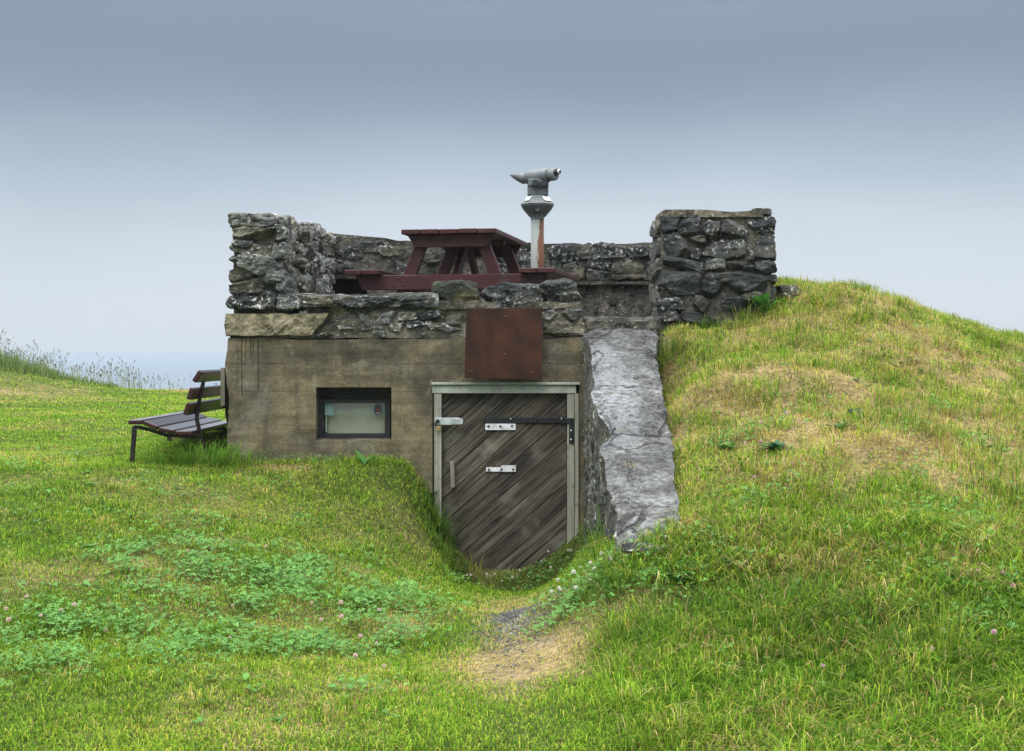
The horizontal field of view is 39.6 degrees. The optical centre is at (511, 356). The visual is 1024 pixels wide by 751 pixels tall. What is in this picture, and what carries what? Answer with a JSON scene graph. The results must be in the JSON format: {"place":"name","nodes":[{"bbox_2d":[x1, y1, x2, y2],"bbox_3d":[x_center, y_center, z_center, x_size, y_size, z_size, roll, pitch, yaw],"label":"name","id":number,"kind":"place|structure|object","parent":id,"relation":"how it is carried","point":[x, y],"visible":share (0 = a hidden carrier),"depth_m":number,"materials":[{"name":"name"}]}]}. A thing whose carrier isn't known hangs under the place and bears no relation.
{"place":"outdoors","nodes":[
{"label":"outdoors","id":0,"kind":"place"},
{"bbox_2d":[0,330,216,391],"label":"tall grass","id":1,"kind":"structure","parent":0,"point":[26,366],"depth_m":25.98,"materials":[{"name":"green plant"}]},
{"bbox_2d":[8,357,225,389],"bbox_3d":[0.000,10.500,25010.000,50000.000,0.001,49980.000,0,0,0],"label":"sea","id":2,"kind":"structure","parent":0,"point":[175,369],"depth_m":1369.86,"materials":[{"name":"blue liquid"}]},
{"bbox_2d":[416,575,605,687],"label":"gravel","id":3,"kind":"structure","parent":0,"point":[506,614],"depth_m":6.72,"materials":[{"name":"grey gravel"}]},
{"bbox_2d":[0,272,1023,750],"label":"ground","id":4,"kind":"structure","parent":0,"point":[564,558],"depth_m":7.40,"materials":[{"name":"green plant"}]},
{"bbox_2d":[134,449,195,467],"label":"grass tuft","id":5,"kind":"object","parent":4,"relation":"on","point":[174,461],"visible":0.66,"depth_m":9.71,"materials":[{"name":"green plant"}]},
{"bbox_2d":[128,369,228,462],"bbox_3d":[-2.407,0.443,10.550,0.567,0.699,1.600,0,0,0],"label":"park bench","id":6,"kind":"object","parent":4,"relation":"on","point":[190,421],"visible":0.78,"depth_m":10.00,"materials":[{"name":"wood"}]},
{"bbox_2d":[135,436,256,469],"bbox_3d":[-2.125,0.636,9.765,1.083,0.288,0.838,0,0,0],"label":"grass tuft","id":7,"kind":"object","parent":4,"relation":"on","point":[198,459],"visible":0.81,"depth_m":9.71,"materials":[{"name":"green plant"}]},
{"bbox_2d":[0,520,471,685],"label":"clover","id":8,"kind":"object","parent":4,"relation":"on","point":[289,578],"visible":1,"depth_m":6.86,"materials":[{"name":"green plant"}]},
{"bbox_2d":[205,443,274,467],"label":"grass tuft","id":9,"kind":"object","parent":4,"relation":"on","point":[238,462],"visible":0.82,"depth_m":9.74,"materials":[{"name":"green plant"}]},
{"bbox_2d":[270,451,356,471],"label":"grass tuft","id":10,"kind":"object","parent":4,"relation":"on","point":[337,462],"visible":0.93,"depth_m":9.78,"materials":[{"name":"green plant"}]},
{"bbox_2d":[355,450,379,465],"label":"dock plant","id":11,"kind":"object","parent":4,"relation":"on","point":[363,461],"visible":0.99,"depth_m":9.77,"materials":[{"name":"green plant"}]},
{"bbox_2d":[338,451,413,471],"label":"grass tuft","id":12,"kind":"object","parent":4,"relation":"on","point":[385,457],"visible":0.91,"depth_m":9.84,"materials":[{"name":"green plant"}]},
{"bbox_2d":[224,292,660,569],"bbox_3d":[-0.061,0.673,11.632,3.928,2.253,3.364,0,0,0],"label":"bunker","id":13,"kind":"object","parent":4,"relation":"on","point":[500,462],"visible":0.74,"depth_m":10.00,"materials":[{"name":"concrete"}]},
{"bbox_2d":[221,367,228,405],"bbox_3d":[-2.050,0.214,10.350,0.030,0.273,0.550,0,0,0],"label":"notice board","id":14,"kind":"object","parent":13,"relation":"attached to","point":[224,396],"visible":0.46,"depth_m":10.08,"materials":[{"name":"grey wood"}]},
{"bbox_2d":[225,212,335,313],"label":"stone wall","id":15,"kind":"structure","parent":13,"relation":"on","point":[273,256],"depth_m":10.03,"materials":[{"name":"stone"}]},
{"bbox_2d":[318,387,390,438],"bbox_3d":[-1.123,0.394,10.148,0.550,0.429,0.135,0,0,0],"label":"window","id":16,"kind":"structure","parent":13,"relation":"in","point":[352,412],"depth_m":10.14,"materials":[{"name":"clear glass"}]},
{"bbox_2d":[431,280,479,300],"bbox_3d":[-0.406,-0.436,10.150,0.350,0.226,0.275,0,0,0],"label":"boulder","id":17,"kind":"object","parent":13,"relation":"on","point":[458,290],"visible":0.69,"depth_m":10.03,"materials":[{"name":"grey stone"}]},
{"bbox_2d":[344,228,579,295],"bbox_3d":[-0.355,-0.578,11.269,1.614,0.756,1.340,0,0,10],"label":"picnic table","id":18,"kind":"object","parent":13,"relation":"on","point":[487,245],"visible":0.69,"depth_m":10.74,"materials":[{"name":"paint"}]},
{"bbox_2d":[330,233,652,317],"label":"stone wall","id":19,"kind":"structure","parent":13,"relation":"on","point":[614,279],"depth_m":13.03,"materials":[{"name":"grey stone"}]},
{"bbox_2d":[465,308,541,379],"bbox_3d":[-0.059,-0.088,9.947,0.540,0.499,0.108,0,0,0],"label":"rusty plate","id":20,"kind":"object","parent":13,"relation":"attached to","point":[503,343],"visible":1,"depth_m":9.90,"materials":[{"name":"brown metal"}]},
{"bbox_2d":[434,394,573,569],"bbox_3d":[-0.055,0.941,10.030,0.980,1.358,0.150,0,0,0],"label":"door","id":21,"kind":"structure","parent":13,"relation":"in","point":[504,455],"depth_m":10.04,"materials":[{"name":"brown wood"}]},
{"bbox_2d":[480,282,543,307],"bbox_3d":[0.006,-0.425,10.145,0.470,0.210,0.275,0,0,0],"label":"boulder","id":22,"kind":"object","parent":13,"relation":"on","point":[508,294],"visible":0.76,"depth_m":10.02,"materials":[{"name":"grey stone"}]},
{"bbox_2d":[510,168,560,267],"bbox_3d":[0.201,-0.928,12.318,0.444,1.387,0.330,0,0,0],"label":"viewing telescope","id":23,"kind":"object","parent":13,"relation":"on","point":[537,204],"visible":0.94,"depth_m":12.24,"materials":[{"name":"grey paint"}]},
{"bbox_2d":[539,278,581,302],"bbox_3d":[0.334,-0.434,10.143,0.327,0.244,0.274,0,0,0],"label":"boulder","id":24,"kind":"object","parent":13,"relation":"on","point":[562,290],"visible":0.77,"depth_m":10.04,"materials":[{"name":"grey stone"}]},
{"bbox_2d":[648,208,777,337],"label":"stone pier","id":25,"kind":"structure","parent":13,"relation":"on","point":[712,264],"depth_m":10.62,"materials":[{"name":"grey stone"}]},
{"bbox_2d":[417,478,467,554],"bbox_3d":[-0.561,1.094,9.927,0.736,0.589,0.604,0,0,0],"label":"grass tuft","id":26,"kind":"object","parent":4,"relation":"on","point":[442,525],"visible":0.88,"depth_m":9.88,"materials":[{"name":"green plant"}]},
{"bbox_2d":[424,512,461,570],"bbox_3d":[-0.503,1.264,9.716,0.458,0.454,0.359,0,0,0],"label":"grass tuft","id":27,"kind":"object","parent":4,"relation":"on","point":[444,550],"visible":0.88,"depth_m":9.72,"materials":[{"name":"green plant"}]},
{"bbox_2d":[461,552,487,580],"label":"grass tuft","id":28,"kind":"object","parent":4,"relation":"on","point":[470,563],"visible":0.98,"depth_m":9.95,"materials":[{"name":"green plant"}]},
{"bbox_2d":[491,565,514,589],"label":"grass tuft","id":29,"kind":"object","parent":4,"relation":"on","point":[506,585],"visible":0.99,"depth_m":9.92,"materials":[{"name":"green plant"}]},
{"bbox_2d":[0,284,1023,716],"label":"clover","id":30,"kind":"object","parent":4,"relation":"on","point":[330,644],"visible":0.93,"depth_m":7.22,"materials":[{"name":"green plant"}]},
{"bbox_2d":[0,281,1023,724],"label":"weeds","id":31,"kind":"object","parent":4,"relation":"on","point":[246,675],"visible":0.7,"depth_m":7.25,"materials":[{"name":"green plant"}]},
{"bbox_2d":[566,509,600,561],"bbox_3d":[0.371,0.967,7.772,0.291,0.362,0.512,0,0,0],"label":"grass tuft","id":32,"kind":"object","parent":4,"relation":"on","point":[587,537],"visible":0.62,"depth_m":7.75,"materials":[{"name":"green plant"}]},
{"bbox_2d":[573,511,606,560],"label":"grass tuft","id":33,"kind":"object","parent":4,"relation":"on","point":[602,532],"visible":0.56,"depth_m":7.49,"materials":[{"name":"green plant"}]},
{"bbox_2d":[581,328,679,563],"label":"wing wall","id":34,"kind":"structure","parent":4,"relation":"on","point":[628,470],"depth_m":8.26,"materials":[{"name":"grey stone"}]},
{"bbox_2d":[569,530,691,603],"bbox_3d":[0.550,0.960,6.345,0.643,0.335,0.496,0,0,-6],"label":"grass tuft","id":35,"kind":"object","parent":4,"relation":"on","point":[617,579],"visible":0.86,"depth_m":6.33,"materials":[{"name":"green plant"}]},
{"bbox_2d":[621,541,667,553],"bbox_3d":[0.616,0.871,6.501,0.230,0.057,0.167,0,0,0],"label":"rock","id":36,"kind":"object","parent":4,"relation":"on","point":[625,546],"visible":0.68,"depth_m":6.45,"materials":[{"name":"grey stone"}]},
{"bbox_2d":[656,570,693,581],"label":"dock plant","id":37,"kind":"object","parent":4,"relation":"on","point":[688,572],"visible":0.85,"depth_m":6.21,"materials":[{"name":"green plant"}]},
{"bbox_2d":[657,324,693,369],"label":"grass tuft","id":38,"kind":"object","parent":4,"relation":"on","point":[672,350],"visible":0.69,"depth_m":9.93,"materials":[{"name":"green plant"}]},
{"bbox_2d":[593,586,760,648],"bbox_3d":[0.681,1.081,5.847,0.784,0.232,0.659,0,0,0],"label":"grass tuft","id":39,"kind":"object","parent":4,"relation":"on","point":[651,631],"visible":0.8,"depth_m":5.84,"materials":[{"name":"green plant"}]},
{"bbox_2d":[681,311,725,330],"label":"grass tuft","id":40,"kind":"object","parent":4,"relation":"on","point":[703,325],"visible":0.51,"depth_m":10.51,"materials":[{"name":"green plant"}]},
{"bbox_2d":[411,415,1023,641],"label":"clover","id":41,"kind":"object","parent":4,"relation":"on","point":[559,608],"visible":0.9,"depth_m":6.44,"materials":[{"name":"green plant"}]},
{"bbox_2d":[717,441,742,449],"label":"dock plant","id":42,"kind":"object","parent":4,"relation":"on","point":[728,446],"visible":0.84,"depth_m":7.80,"materials":[{"name":"green plant"}]},
{"bbox_2d":[724,290,761,323],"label":"grass tuft","id":43,"kind":"object","parent":4,"relation":"on","point":[747,312],"visible":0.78,"depth_m":10.56,"materials":[{"name":"green plant"}]},
{"bbox_2d":[750,292,782,314],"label":"dock plant","id":44,"kind":"object","parent":4,"relation":"on","point":[762,300],"visible":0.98,"depth_m":10.54,"materials":[{"name":"green plant"}]},
{"bbox_2d":[761,439,784,451],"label":"dock plant","id":45,"kind":"object","parent":4,"relation":"on","point":[775,444],"visible":0.88,"depth_m":7.70,"materials":[{"name":"green plant"}]},
{"bbox_2d":[696,573,877,643],"bbox_3d":[1.099,1.028,5.816,0.763,0.270,0.594,0,0,19],"label":"grass tuft","id":46,"kind":"object","parent":4,"relation":"on","point":[779,603],"visible":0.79,"depth_m":5.84,"materials":[{"name":"green plant"}]},
{"bbox_2d":[775,284,801,298],"bbox_3d":[2.096,-0.481,10.775,0.204,0.130,0.171,0,0,0],"label":"rock","id":47,"kind":"object","parent":4,"relation":"on","point":[788,290],"visible":0.81,"depth_m":10.71,"materials":[{"name":"grey stone"}]},
{"bbox_2d":[742,723,840,750],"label":"grass tuft","id":48,"kind":"object","parent":4,"relation":"on","point":[788,749],"visible":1,"depth_m":4.54,"materials":[{"name":"green plant"}]},
{"bbox_2d":[818,420,852,428],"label":"dock plant","id":49,"kind":"object","parent":4,"relation":"on","point":[839,425],"visible":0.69,"depth_m":7.97,"materials":[{"name":"green plant"}]},
{"bbox_2d":[847,408,862,415],"bbox_3d":[2.003,0.327,8.290,0.091,0.048,0.078,0,0,0],"label":"rock","id":50,"kind":"object","parent":4,"relation":"on","point":[856,410],"visible":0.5,"depth_m":8.27,"materials":[{"name":"grey stone"}]},
{"bbox_2d":[809,574,978,648],"bbox_3d":[1.521,1.024,5.731,0.715,0.263,0.697,0,0,32],"label":"grass tuft","id":51,"kind":"object","parent":4,"relation":"on","point":[886,627],"visible":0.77,"depth_m":5.73,"materials":[{"name":"green plant"}]},
{"bbox_2d":[891,582,1023,661],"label":"grass tuft","id":52,"kind":"object","parent":4,"relation":"on","point":[952,641],"visible":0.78,"depth_m":5.40,"materials":[{"name":"green plant"}]},
{"bbox_2d":[0,0,1023,356],"label":"sky","id":53,"kind":"structure","parent":0,"point":[882,140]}
]}

